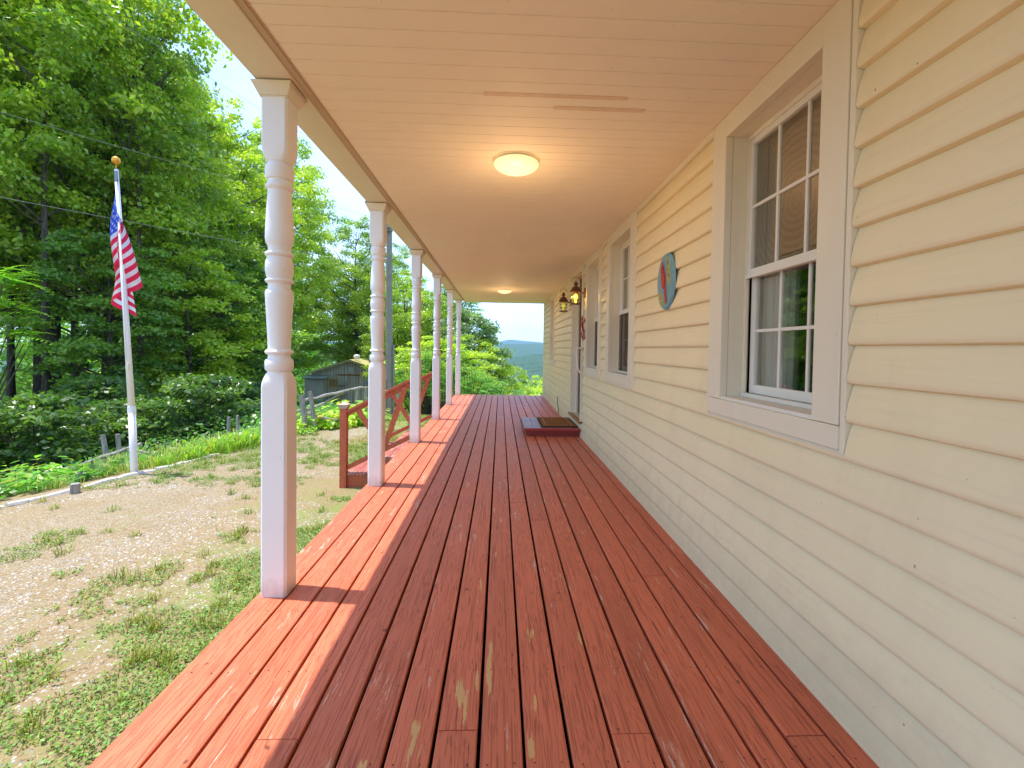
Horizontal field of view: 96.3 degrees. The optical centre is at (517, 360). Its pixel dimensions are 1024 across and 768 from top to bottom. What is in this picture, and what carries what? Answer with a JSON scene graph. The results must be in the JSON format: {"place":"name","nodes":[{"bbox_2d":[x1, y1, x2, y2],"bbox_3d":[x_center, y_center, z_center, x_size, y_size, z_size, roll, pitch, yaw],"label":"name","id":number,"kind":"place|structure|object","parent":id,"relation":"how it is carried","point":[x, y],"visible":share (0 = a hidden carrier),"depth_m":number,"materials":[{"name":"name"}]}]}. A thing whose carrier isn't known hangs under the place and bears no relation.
{"place":"outdoors","nodes":[
{"label":"outdoors","id":0,"kind":"place"},
{"bbox_2d":[0,402,426,767],"bbox_3d":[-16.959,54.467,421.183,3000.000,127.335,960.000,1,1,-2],"label":"ground","id":1,"kind":"structure","parent":0,"point":[109,519],"depth_m":3.92,"materials":[{"name":"brown gravel"}]},
{"bbox_2d":[0,86,25,405],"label":"tall slim tree","id":2,"kind":"object","parent":1,"relation":"on","point":[11,391],"depth_m":20.09,"materials":[{"name":"brown plant"}]},
{"bbox_2d":[0,424,27,478],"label":"woodland shrub","id":3,"kind":"object","parent":1,"relation":"on","point":[6,460],"visible":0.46,"depth_m":9.11,"materials":[{"name":"green plant"}]},
{"bbox_2d":[0,1,66,289],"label":"broadleaf tree","id":4,"kind":"object","parent":1,"relation":"on","point":[16,262],"visible":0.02,"depth_m":16.47,"materials":[{"name":"green plant"}]},
{"bbox_2d":[0,138,70,331],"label":"broadleaf tree","id":5,"kind":"object","parent":1,"relation":"on","point":[16,297],"visible":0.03,"depth_m":22.59,"materials":[{"name":"green plant"}]},
{"bbox_2d":[0,265,71,399],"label":"sumac tree","id":6,"kind":"object","parent":1,"relation":"on","point":[4,276],"visible":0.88,"depth_m":10.75,"materials":[{"name":"green plant"}]},
{"bbox_2d":[0,465,73,490],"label":"leafy weed","id":7,"kind":"object","parent":1,"relation":"on","point":[37,484],"visible":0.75,"depth_m":6.13,"materials":[{"name":"green plant"}]},
{"bbox_2d":[5,489,69,506],"bbox_3d":[-5.829,1.688,5.622,0.092,0.103,0.621,1,2,23],"label":"edging timber","id":8,"kind":"object","parent":1,"relation":"on","point":[18,502],"visible":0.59,"depth_m":5.53,"materials":[{"name":"grey wood"}]},
{"bbox_2d":[1,455,82,489],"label":"leafy weed","id":9,"kind":"object","parent":1,"relation":"on","point":[39,466],"visible":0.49,"depth_m":6.84,"materials":[{"name":"green plant"}]},
{"bbox_2d":[0,131,100,409],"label":"broadleaf tree","id":10,"kind":"object","parent":1,"relation":"on","point":[73,374],"visible":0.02,"depth_m":23.78,"materials":[{"name":"green plant"}]},
{"bbox_2d":[0,0,120,423],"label":"tall slim tree","id":11,"kind":"object","parent":1,"relation":"on","point":[51,144],"visible":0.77,"depth_m":13.37,"materials":[{"name":"green plant"}]},
{"bbox_2d":[36,472,84,490],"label":"tall grass tuft","id":12,"kind":"object","parent":1,"relation":"on","point":[59,481],"visible":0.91,"depth_m":6.09,"materials":[{"name":"green plant"}]},
{"bbox_2d":[0,0,122,311],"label":"broadleaf tree","id":13,"kind":"object","parent":1,"relation":"on","point":[17,250],"visible":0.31,"depth_m":14.08,"materials":[{"name":"green plant"}]},
{"bbox_2d":[0,3,129,406],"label":"tall slim tree","id":14,"kind":"object","parent":1,"relation":"on","point":[36,379],"visible":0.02,"depth_m":16.17,"materials":[{"name":"green plant"}]},
{"bbox_2d":[0,390,139,471],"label":"woodland shrub","id":15,"kind":"object","parent":1,"relation":"on","point":[33,416],"visible":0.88,"depth_m":8.89,"materials":[{"name":"green plant"}]},
{"bbox_2d":[70,482,80,494],"bbox_3d":[-5.612,1.665,5.815,0.110,0.212,0.110,1,1,-2],"label":"stump","id":16,"kind":"object","parent":1,"relation":"on","point":[75,488],"visible":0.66,"depth_m":5.78,"materials":[{"name":"grey wood"}]},
{"bbox_2d":[0,225,191,402],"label":"understory tree","id":17,"kind":"object","parent":1,"relation":"on","point":[90,336],"visible":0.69,"depth_m":14.08,"materials":[{"name":"green plant"}]},
{"bbox_2d":[81,477,116,488],"bbox_3d":[-5.627,1.660,6.125,0.092,0.116,0.440,1,2,21],"label":"edging timber","id":18,"kind":"object","parent":1,"relation":"on","point":[99,482],"visible":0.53,"depth_m":6.16,"materials":[{"name":"grey wood"}]},
{"bbox_2d":[0,2,204,386],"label":"broadleaf tree","id":19,"kind":"object","parent":1,"relation":"on","point":[56,332],"visible":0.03,"depth_m":17.86,"materials":[{"name":"green plant"}]},
{"bbox_2d":[31,4,173,362],"bbox_3d":[-16.796,-5.649,18.500,4.992,17.118,5.355,0,2,-38],"label":"tall slim tree","id":20,"kind":"object","parent":1,"relation":"on","point":[150,26],"visible":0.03,"depth_m":18.18,"materials":[{"name":"green plant"}]},
{"bbox_2d":[79,459,128,478],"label":"tall grass tuft","id":21,"kind":"object","parent":1,"relation":"on","point":[107,474],"visible":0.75,"depth_m":6.71,"materials":[{"name":"green plant"}]},
{"bbox_2d":[35,373,175,441],"bbox_3d":[-11.559,1.502,12.744,2.834,2.272,3.186,1,2,18],"label":"woodland shrub","id":22,"kind":"object","parent":1,"relation":"on","point":[116,386],"visible":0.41,"depth_m":12.49,"materials":[{"name":"green plant"}]},
{"bbox_2d":[83,452,128,476],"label":"tall grass tuft","id":23,"kind":"object","parent":1,"relation":"on","point":[108,463],"visible":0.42,"depth_m":7.17,"materials":[{"name":"green plant"}]},
{"bbox_2d":[64,434,160,469],"bbox_3d":[-7.121,1.701,7.943,1.802,0.831,0.214,0,2,-26],"label":"split rail fence","id":24,"kind":"object","parent":1,"relation":"on","point":[119,449],"visible":0.48,"depth_m":7.96,"materials":[{"name":"grey wood"}]},
{"bbox_2d":[39,394,195,456],"bbox_3d":[-9.519,1.736,11.109,2.495,1.780,2.219,1,1,3],"label":"woodland shrub","id":25,"kind":"object","parent":1,"relation":"on","point":[147,405],"visible":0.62,"depth_m":10.93,"materials":[{"name":"green plant"}]},
{"bbox_2d":[111,156,137,472],"bbox_3d":[-5.620,-0.521,6.566,0.333,4.746,0.111,1,1,-2],"label":"flagpole","id":26,"kind":"object","parent":1,"relation":"on","point":[131,407],"visible":0.95,"depth_m":6.55,"materials":[{"name":"metal"}]},
{"bbox_2d":[110,197,142,316],"bbox_3d":[-5.604,-1.498,6.561,0.453,1.744,0.172,1,1,-2],"label":"flag","id":27,"kind":"object","parent":26,"relation":"hanging from","point":[133,280],"visible":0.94,"depth_m":6.54,"materials":[{"name":"fabric"}]},
{"bbox_2d":[0,0,250,401],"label":"broadleaf tree","id":28,"kind":"object","parent":1,"relation":"on","point":[172,17],"visible":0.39,"depth_m":15.68,"materials":[{"name":"green plant"}]},
{"bbox_2d":[26,6,229,402],"bbox_3d":[-17.917,-6.418,21.204,8.204,18.883,8.529,0,2,-22],"label":"broadleaf tree","id":29,"kind":"object","parent":1,"relation":"on","point":[216,154],"visible":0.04,"depth_m":21.36,"materials":[{"name":"green plant"}]},
{"bbox_2d":[51,0,209,384],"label":"tall slim tree","id":30,"kind":"object","parent":1,"relation":"on","point":[90,123],"visible":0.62,"depth_m":15.51,"materials":[{"name":"green plant"}]},
{"bbox_2d":[116,469,155,479],"bbox_3d":[-5.471,1.643,6.580,0.093,0.101,0.501,1,2,20],"label":"edging timber","id":31,"kind":"object","parent":1,"relation":"on","point":[134,474],"visible":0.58,"depth_m":6.54,"materials":[{"name":"grey wood"}]},
{"bbox_2d":[61,49,259,389],"bbox_3d":[-20.248,-6.895,25.837,9.977,20.266,9.996,1,1,-15],"label":"broadleaf tree","id":32,"kind":"object","parent":1,"relation":"on","point":[210,229],"visible":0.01,"depth_m":25.16,"materials":[{"name":"green plant"}]},
{"bbox_2d":[145,452,176,468],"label":"daylily","id":33,"kind":"object","parent":1,"relation":"on","point":[160,461],"visible":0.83,"depth_m":7.12,"materials":[{"name":"green plant"}]},
{"bbox_2d":[126,441,195,458],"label":"tall grass tuft","id":34,"kind":"object","parent":1,"relation":"on","point":[157,450],"visible":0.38,"depth_m":8.02,"materials":[{"name":"green plant"}]},
{"bbox_2d":[98,55,239,417],"bbox_3d":[-13.366,-4.574,17.860,4.437,14.550,4.760,0,2,-30],"label":"tall slim tree","id":35,"kind":"object","parent":1,"relation":"on","point":[146,158],"visible":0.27,"depth_m":17.23,"materials":[{"name":"green plant"}]},
{"bbox_2d":[0,399,342,498],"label":"undergrowth","id":36,"kind":"object","parent":1,"relation":"on","point":[92,466],"visible":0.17,"depth_m":9.62,"materials":[{"name":"green plant"}]},
{"bbox_2d":[83,155,267,374],"bbox_3d":[-14.876,-3.307,20.770,7.493,12.634,7.808,1,1,-11],"label":"maple tree","id":37,"kind":"object","parent":1,"relation":"on","point":[239,214],"visible":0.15,"depth_m":20.59,"materials":[{"name":"green plant"}]},
{"bbox_2d":[149,441,205,465],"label":"tall grass tuft","id":38,"kind":"object","parent":1,"relation":"on","point":[176,454],"visible":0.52,"depth_m":7.62,"materials":[{"name":"green plant"}]},
{"bbox_2d":[94,241,267,421],"bbox_3d":[-12.473,-0.833,17.379,5.460,7.026,5.850,0,1,-17],"label":"young tree","id":39,"kind":"object","parent":1,"relation":"on","point":[213,367],"visible":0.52,"depth_m":17.10,"materials":[{"name":"green plant"}]},
{"bbox_2d":[171,441,213,461],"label":"daylily","id":40,"kind":"object","parent":1,"relation":"on","point":[194,453],"visible":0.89,"depth_m":7.54,"materials":[{"name":"green plant"}]},
{"bbox_2d":[178,434,223,454],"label":"daylily","id":41,"kind":"object","parent":1,"relation":"on","point":[199,441],"visible":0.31,"depth_m":8.14,"materials":[{"name":"green plant"}]},
{"bbox_2d":[142,373,260,428],"bbox_3d":[-8.778,1.357,13.065,2.890,2.061,2.570,2,2,34],"label":"woodland shrub","id":42,"kind":"object","parent":1,"relation":"on","point":[194,387],"visible":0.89,"depth_m":12.74,"materials":[{"name":"green plant"}]},
{"bbox_2d":[0,288,409,406],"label":"deep wood","id":43,"kind":"object","parent":1,"relation":"on","point":[24,383],"visible":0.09,"depth_m":39.37,"materials":[{"name":"green plant"}]},
{"bbox_2d":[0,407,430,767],"bbox_3d":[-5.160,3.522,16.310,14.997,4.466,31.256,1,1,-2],"label":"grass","id":44,"kind":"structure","parent":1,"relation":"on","point":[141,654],"depth_m":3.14,"materials":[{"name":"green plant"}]},
{"bbox_2d":[196,431,239,455],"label":"daylily","id":45,"kind":"object","parent":1,"relation":"on","point":[221,448],"visible":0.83,"depth_m":8.01,"materials":[{"name":"green plant"}]},
{"bbox_2d":[132,255,313,397],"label":"understory tree","id":46,"kind":"object","parent":1,"relation":"on","point":[257,362],"visible":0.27,"depth_m":19.40,"materials":[{"name":"green plant"}]},
{"bbox_2d":[196,379,260,416],"bbox_3d":[-9.901,1.566,16.312,2.594,1.850,2.307,0,2,-41],"label":"woodland shrub","id":47,"kind":"object","parent":1,"relation":"on","point":[254,390],"visible":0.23,"depth_m":15.96,"materials":[{"name":"green plant"}]},
{"bbox_2d":[159,95,305,362],"bbox_3d":[-15.585,-5.221,24.760,6.985,16.628,7.799,2,2,36],"label":"broadleaf tree","id":48,"kind":"object","parent":1,"relation":"on","point":[246,173],"visible":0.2,"depth_m":23.73,"materials":[{"name":"green plant"}]},
{"bbox_2d":[169,177,305,399],"bbox_3d":[-16.501,-3.629,26.843,7.493,13.837,7.808,0,2,-31],"label":"maple tree","id":49,"kind":"object","parent":1,"relation":"on","point":[263,243],"visible":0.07,"depth_m":26.20,"materials":[{"name":"green plant"}]},
{"bbox_2d":[174,268,302,371],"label":"understory tree","id":50,"kind":"object","parent":1,"relation":"on","point":[295,322],"visible":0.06,"depth_m":23.92,"materials":[{"name":"green plant"}]},
{"bbox_2d":[217,427,260,450],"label":"daylily","id":51,"kind":"object","parent":1,"relation":"on","point":[243,444],"visible":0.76,"depth_m":8.44,"materials":[{"name":"green plant"}]},
{"bbox_2d":[213,372,266,410],"bbox_3d":[-11.194,1.649,19.315,2.922,2.342,3.284,0,2,-25],"label":"woodland shrub","id":52,"kind":"object","parent":1,"relation":"on","point":[259,375],"visible":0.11,"depth_m":18.50,"materials":[{"name":"green plant"}]},
{"bbox_2d":[214,151,298,285],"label":"broadleaf tree","id":53,"kind":"object","parent":1,"relation":"on","point":[254,165],"depth_m":29.85,"materials":[{"name":"green plant"}]},
{"bbox_2d":[240,259,328,364],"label":"broadleaf tree","id":54,"kind":"object","parent":1,"relation":"on","point":[301,347],"visible":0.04,"depth_m":43.54,"materials":[{"name":"green plant"}]},
{"bbox_2d":[230,130,343,331],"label":"broadleaf tree","id":55,"kind":"object","parent":1,"relation":"on","point":[304,151],"visible":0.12,"depth_m":35.47,"materials":[{"name":"green plant"}]},
{"bbox_2d":[240,161,337,349],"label":"broadleaf tree","id":56,"kind":"object","parent":1,"relation":"on","point":[310,243],"visible":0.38,"depth_m":30.84,"materials":[{"name":"green plant"}]},
{"bbox_2d":[291,339,312,376],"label":"understory tree","id":57,"kind":"object","parent":1,"relation":"on","point":[296,359],"visible":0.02,"depth_m":34.31,"materials":[{"name":"green plant"}]},
{"bbox_2d":[292,261,332,375],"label":"broadleaf tree","id":58,"kind":"object","parent":1,"relation":"on","point":[308,363],"visible":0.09,"depth_m":45.07,"materials":[{"name":"green plant"}]},
{"bbox_2d":[297,413,328,429],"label":"hosta","id":59,"kind":"object","parent":1,"relation":"on","point":[313,426],"visible":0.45,"depth_m":10.28,"materials":[{"name":"green plant"}]},
{"bbox_2d":[308,407,339,428],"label":"hosta","id":60,"kind":"object","parent":1,"relation":"on","point":[330,424],"visible":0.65,"depth_m":10.38,"materials":[{"name":"green plant"}]},
{"bbox_2d":[304,264,370,364],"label":"broadleaf tree","id":61,"kind":"object","parent":1,"relation":"on","point":[328,356],"visible":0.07,"depth_m":48.40,"materials":[{"name":"green plant"}]},
{"bbox_2d":[324,410,362,427],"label":"hosta","id":62,"kind":"object","parent":1,"relation":"on","point":[352,421],"visible":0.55,"depth_m":10.66,"materials":[{"name":"green plant"}]},
{"bbox_2d":[323,397,367,419],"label":"hosta","id":63,"kind":"object","parent":1,"relation":"on","point":[351,405],"visible":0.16,"depth_m":11.22,"materials":[{"name":"green plant"}]},
{"bbox_2d":[297,386,398,430],"bbox_3d":[-3.947,1.337,12.218,0.986,1.394,4.593,1,1,15],"label":"split rail fence","id":64,"kind":"object","parent":1,"relation":"on","point":[303,409],"visible":0.59,"depth_m":10.28,"materials":[{"name":"grey wood"}]},
{"bbox_2d":[301,354,395,402],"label":"shed","id":65,"kind":"structure","parent":1,"relation":"on","point":[342,375],"depth_m":38.50,"materials":[{"name":"wood"}]},
{"bbox_2d":[328,378,338,387],"bbox_3d":[-15.467,1.906,38.469,0.900,0.800,0.057,1,1,-2],"label":"window","id":66,"kind":"structure","parent":65,"relation":"in","point":[332,382],"depth_m":38.47,"materials":[{"name":"grey wood"}]},
{"bbox_2d":[360,377,367,399],"bbox_3d":[-12.776,2.350,38.593,1.000,1.950,0.036,1,1,-2],"label":"door","id":67,"kind":"structure","parent":65,"relation":"in","point":[362,379],"depth_m":38.56,"materials":[{"name":"grey wood"}]},
{"bbox_2d":[314,214,400,359],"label":"broadleaf tree","id":68,"kind":"object","parent":1,"relation":"on","point":[360,259],"visible":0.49,"depth_m":44.27,"materials":[{"name":"green plant"}]},
{"bbox_2d":[329,264,393,362],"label":"broadleaf tree","id":69,"kind":"object","parent":1,"relation":"on","point":[340,337],"visible":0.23,"depth_m":45.60,"materials":[{"name":"green plant"}]},
{"bbox_2d":[346,430,409,486],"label":"porch steps","id":70,"kind":"structure","parent":1,"relation":"on","point":[357,475],"depth_m":6.26,"materials":[{"name":"paint"}]},
{"bbox_2d":[337,379,409,487],"bbox_3d":[-1.933,1.071,6.210,0.960,1.650,0.136,1,1,-2],"label":"stair railing","id":71,"kind":"object","parent":70,"relation":"on","point":[345,413],"visible":0.64,"depth_m":6.17,"materials":[{"name":"paint"}]},
{"bbox_2d":[386,372,431,436],"bbox_3d":[-2.010,1.020,8.218,0.960,1.650,0.136,1,1,-2],"label":"stair railing","id":72,"kind":"object","parent":70,"relation":"on","point":[426,377],"visible":0.34,"depth_m":8.19,"materials":[{"name":"paint"}]},
{"bbox_2d":[365,201,394,414],"bbox_3d":[-4.771,-2.013,16.843,1.700,9.102,0.555,1,1,-2],"label":"utility pole","id":73,"kind":"object","parent":1,"relation":"on","point":[390,363],"visible":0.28,"depth_m":16.91,"materials":[{"name":"grey wood"}]},
{"bbox_2d":[1,112,367,215],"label":"overhead wire","id":74,"kind":"object","parent":73,"relation":"attached to","point":[156,157],"visible":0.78,"depth_m":9.93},
{"bbox_2d":[1,197,387,267],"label":"overhead wire","id":75,"kind":"object","parent":73,"relation":"attached to","point":[159,227],"visible":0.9,"depth_m":10.24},
{"bbox_2d":[346,243,427,358],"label":"broadleaf tree","id":76,"kind":"object","parent":1,"relation":"on","point":[400,264],"visible":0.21,"depth_m":44.37,"materials":[{"name":"green plant"}]},
{"bbox_2d":[361,312,429,393],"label":"maple tree","id":77,"kind":"object","parent":1,"relation":"on","point":[395,342],"visible":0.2,"depth_m":32.77,"materials":[{"name":"green plant"}]},
{"bbox_2d":[355,269,446,399],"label":"maple tree","id":78,"kind":"object","parent":1,"relation":"on","point":[399,297],"visible":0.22,"depth_m":35.67,"materials":[{"name":"green plant"}]},
{"bbox_2d":[394,350,462,414],"bbox_3d":[-3.856,1.095,19.401,3.555,3.223,3.613,0,1,-15],"label":"sumac shrub","id":79,"kind":"object","parent":1,"relation":"on","point":[426,398],"visible":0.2,"depth_m":19.19,"materials":[{"name":"green plant"}]},
{"bbox_2d":[384,289,475,408],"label":"maple tree","id":80,"kind":"object","parent":1,"relation":"on","point":[426,313],"visible":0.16,"depth_m":31.81,"materials":[{"name":"green plant"}]},
{"bbox_2d":[383,335,504,414],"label":"young tree","id":81,"kind":"object","parent":1,"relation":"on","point":[463,353],"visible":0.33,"depth_m":21.67,"materials":[{"name":"green plant"}]},
{"bbox_2d":[397,356,499,413],"bbox_3d":[-3.031,1.268,19.872,4.817,3.008,4.740,1,1,6],"label":"sumac shrub","id":82,"kind":"object","parent":1,"relation":"on","point":[430,409],"visible":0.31,"depth_m":19.53,"materials":[{"name":"green plant"}]},
{"bbox_2d":[424,286,496,375],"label":"pine tree","id":83,"kind":"object","parent":1,"relation":"on","point":[469,304],"visible":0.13,"depth_m":31.27,"materials":[{"name":"green plant"}]},
{"bbox_2d":[425,365,507,403],"bbox_3d":[-1.996,1.251,17.831,3.555,2.210,3.613,1,1,16],"label":"sumac shrub","id":84,"kind":"object","parent":1,"relation":"on","point":[489,392],"visible":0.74,"depth_m":17.82,"materials":[{"name":"green plant"}]},
{"bbox_2d":[420,305,518,392],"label":"oak tree","id":85,"kind":"object","parent":1,"relation":"on","point":[488,330],"visible":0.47,"depth_m":27.16,"materials":[{"name":"green plant"}]},
{"bbox_2d":[442,334,519,395],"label":"young tree","id":86,"kind":"object","parent":1,"relation":"on","point":[485,344],"visible":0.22,"depth_m":26.41,"materials":[{"name":"green plant"}]},
{"bbox_2d":[466,380,527,395],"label":"sumac shrub","id":87,"kind":"object","parent":1,"relation":"on","point":[515,393],"visible":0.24,"depth_m":19.40,"materials":[{"name":"green plant"}]},
{"bbox_2d":[494,369,528,394],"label":"young tree","id":88,"kind":"object","parent":1,"relation":"on","point":[517,384],"visible":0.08,"depth_m":35.79,"materials":[{"name":"green plant"}]},
{"bbox_2d":[500,366,534,393],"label":"young tree","id":89,"kind":"object","parent":1,"relation":"on","point":[524,381],"visible":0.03,"depth_m":45.52,"materials":[{"name":"green plant"}]},
{"bbox_2d":[527,375,542,394],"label":"young tree","id":90,"kind":"object","parent":1,"relation":"on","point":[536,381],"visible":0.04,"depth_m":54.28,"materials":[{"name":"green plant"}]},
{"bbox_2d":[542,0,1023,767],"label":"house","id":91,"kind":"structure","parent":1,"relation":"on","point":[794,412],"depth_m":1.55,"materials":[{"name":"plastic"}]},
{"bbox_2d":[88,0,878,767],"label":"porch","id":92,"kind":"object","parent":91,"relation":"attached to","point":[458,580],"visible":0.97,"depth_m":2.21,"materials":[{"name":"wood"},{"name":"paint"}]},
{"bbox_2d":[494,153,538,175],"bbox_3d":[-0.009,-1.296,3.070,0.300,0.081,0.300,1,1,-2],"label":"ceiling light","id":93,"kind":"object","parent":92,"relation":"attached to","point":[516,164],"visible":1,"depth_m":2.99,"materials":[{"name":"beige glass"}]},
{"bbox_2d":[521,417,579,435],"bbox_3d":[0.487,1.045,7.287,0.823,0.117,1.092,1,1,-2],"label":"door step","id":94,"kind":"object","parent":92,"relation":"on","point":[532,426],"depth_m":6.78,"materials":[{"name":"paint"}]},
{"bbox_2d":[537,417,577,427],"bbox_3d":[0.612,0.976,7.296,0.550,0.022,0.920,1,1,-2],"label":"doormat","id":95,"kind":"object","parent":94,"relation":"on","point":[556,422],"visible":1,"depth_m":7.18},
{"bbox_2d":[549,293,556,364],"bbox_3d":[0.861,-0.701,10.586,0.148,1.616,1.036,1,1,-2],"label":"window","id":96,"kind":"structure","parent":91,"relation":"in","point":[552,342],"depth_m":10.94,"materials":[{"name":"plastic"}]},
{"bbox_2d":[568,263,584,423],"bbox_3d":[1.008,-0.254,7.209,0.240,2.340,1.060,1,1,-2],"label":"door","id":97,"kind":"structure","parent":91,"relation":"in","point":[576,396],"depth_m":7.58,"materials":[{"name":"wood"}]},
{"bbox_2d":[570,277,585,304],"bbox_3d":[0.849,-0.981,6.444,0.222,0.391,0.160,1,1,-2],"label":"wall lantern","id":98,"kind":"object","parent":91,"relation":"attached to","point":[575,289],"depth_m":6.42,"materials":[{"name":"orange metal"}]},
{"bbox_2d":[583,245,627,379],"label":"window","id":99,"kind":"structure","parent":91,"relation":"in","point":[594,271],"depth_m":6.29,"materials":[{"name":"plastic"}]},
{"bbox_2d":[604,209,638,389],"bbox_3d":[1.128,-0.549,4.649,0.232,1.616,1.106,1,1,-2],"label":"window","id":100,"kind":"structure","parent":91,"relation":"in","point":[624,237],"depth_m":5.00,"materials":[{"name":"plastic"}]},
{"bbox_2d":[658,253,675,309],"bbox_3d":[1.057,-0.566,3.289,0.032,0.410,0.330,1,1,-2],"label":"oval plaque","id":101,"kind":"object","parent":91,"relation":"attached to","point":[666,279],"visible":1,"depth_m":3.25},
{"bbox_2d":[707,0,865,455],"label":"window","id":102,"kind":"structure","parent":91,"relation":"in","point":[784,195],"depth_m":2.15,"materials":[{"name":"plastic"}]},
{"bbox_2d":[0,0,543,351],"label":"sky","id":103,"kind":"structure","parent":0,"point":[517,321],"materials":[{"name":"white"}]},
{"bbox_2d":[120,340,542,345],"bbox_3d":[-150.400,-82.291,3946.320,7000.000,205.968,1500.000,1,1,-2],"label":"mountains","id":104,"kind":"structure","parent":0,"point":[515,342],"depth_m":4035.53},
{"bbox_2d":[301,343,542,363],"bbox_3d":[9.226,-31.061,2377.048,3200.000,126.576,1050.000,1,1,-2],"label":"hills","id":105,"kind":"structure","parent":0,"point":[526,349],"depth_m":2318.41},
{"bbox_2d":[476,354,542,394],"bbox_3d":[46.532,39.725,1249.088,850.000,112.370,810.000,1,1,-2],"label":"hills","id":106,"kind":"structure","parent":0,"point":[531,364],"depth_m":1267.30,"materials":[{"name":"green plant"}]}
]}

